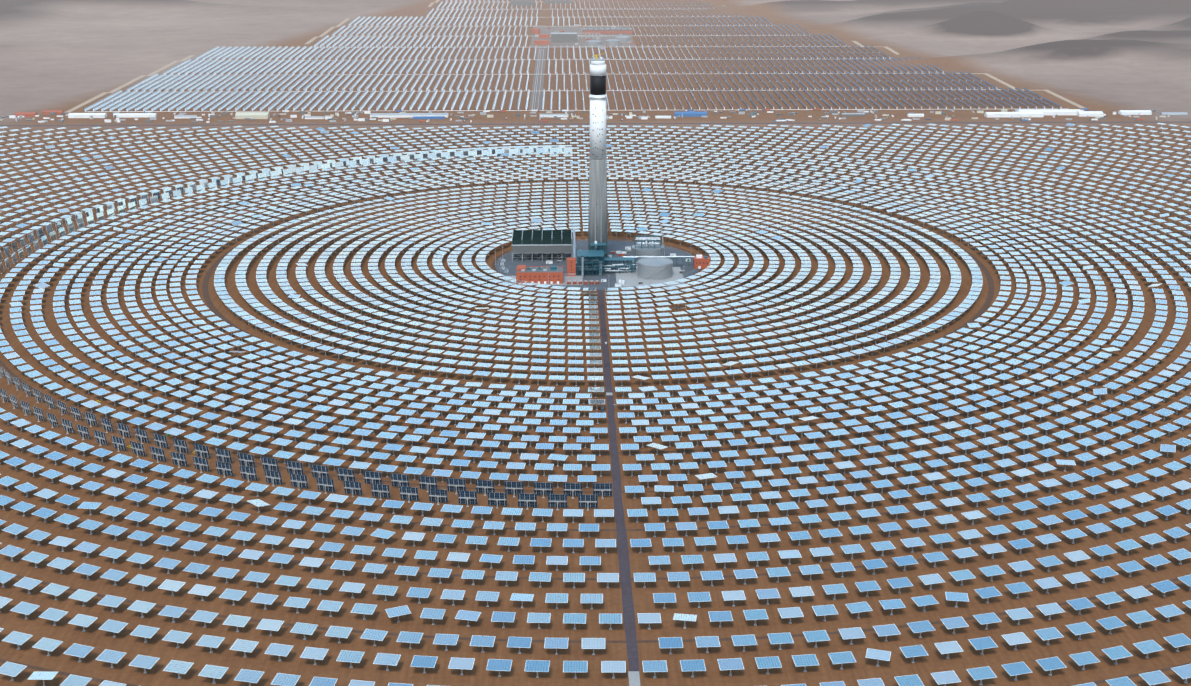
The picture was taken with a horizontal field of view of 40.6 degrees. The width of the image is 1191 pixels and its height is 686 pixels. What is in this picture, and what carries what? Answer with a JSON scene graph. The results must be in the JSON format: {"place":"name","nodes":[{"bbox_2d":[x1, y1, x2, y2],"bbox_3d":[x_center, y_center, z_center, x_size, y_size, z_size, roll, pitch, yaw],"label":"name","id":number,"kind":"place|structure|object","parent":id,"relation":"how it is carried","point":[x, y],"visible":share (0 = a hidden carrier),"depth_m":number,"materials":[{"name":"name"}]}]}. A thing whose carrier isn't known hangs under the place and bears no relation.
{"place":"outdoors","nodes":[
{"label":"outdoors","id":0,"kind":"place"},
{"bbox_2d":[66,0,1084,111],"bbox_3d":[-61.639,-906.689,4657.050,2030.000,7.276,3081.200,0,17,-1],"label":"parabolic trough field","id":1,"kind":"structure","parent":0,"point":[258,91],"depth_m":3707.92,"materials":[{"name":"silver metal"}]},
{"bbox_2d":[0,0,1190,685],"bbox_3d":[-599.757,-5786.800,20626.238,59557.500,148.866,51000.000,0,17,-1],"label":"ground","id":2,"kind":"structure","parent":0,"point":[1108,58],"depth_m":1638.45,"materials":[{"name":"brown sand"}]},
{"bbox_2d":[95,258,615,453],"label":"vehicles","id":3,"kind":"object","parent":2,"relation":"on","point":[505,271],"visible":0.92,"depth_m":1564.09,"materials":[{"name":"white"}]},
{"bbox_2d":[511,0,634,109],"bbox_3d":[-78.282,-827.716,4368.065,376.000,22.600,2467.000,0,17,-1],"label":"power block","id":4,"kind":"structure","parent":2,"relation":"on","point":[545,37],"depth_m":4376.76,"materials":[{"name":"grey concrete"}]},
{"bbox_2d":[0,96,1187,122],"bbox_3d":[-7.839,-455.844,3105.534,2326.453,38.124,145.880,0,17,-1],"label":"laydown strip","id":5,"kind":"object","parent":2,"relation":"on","point":[1031,113],"visible":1,"depth_m":3104.87,"materials":[{"name":"white paint"}]},
{"bbox_2d":[0,123,1190,685],"bbox_3d":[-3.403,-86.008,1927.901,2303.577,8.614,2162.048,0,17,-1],"label":"heliostat mirrors","id":6,"kind":"object","parent":2,"relation":"on","point":[352,487],"visible":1,"depth_m":1521.62,"materials":[{"name":"mirror"}]},
{"bbox_2d":[588,53,607,256],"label":"tower","id":7,"kind":"structure","parent":2,"relation":"on","point":[597,96],"depth_m":1934.63,"materials":[{"name":"concrete"}]},
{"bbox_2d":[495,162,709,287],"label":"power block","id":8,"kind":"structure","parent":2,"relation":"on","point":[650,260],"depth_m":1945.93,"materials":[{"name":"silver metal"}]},
{"bbox_2d":[0,122,1190,685],"bbox_3d":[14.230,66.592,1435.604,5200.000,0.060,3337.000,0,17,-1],"label":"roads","id":9,"kind":"structure","parent":0,"point":[632,280],"depth_m":1586.43,"materials":[{"name":"soil"}]}
]}

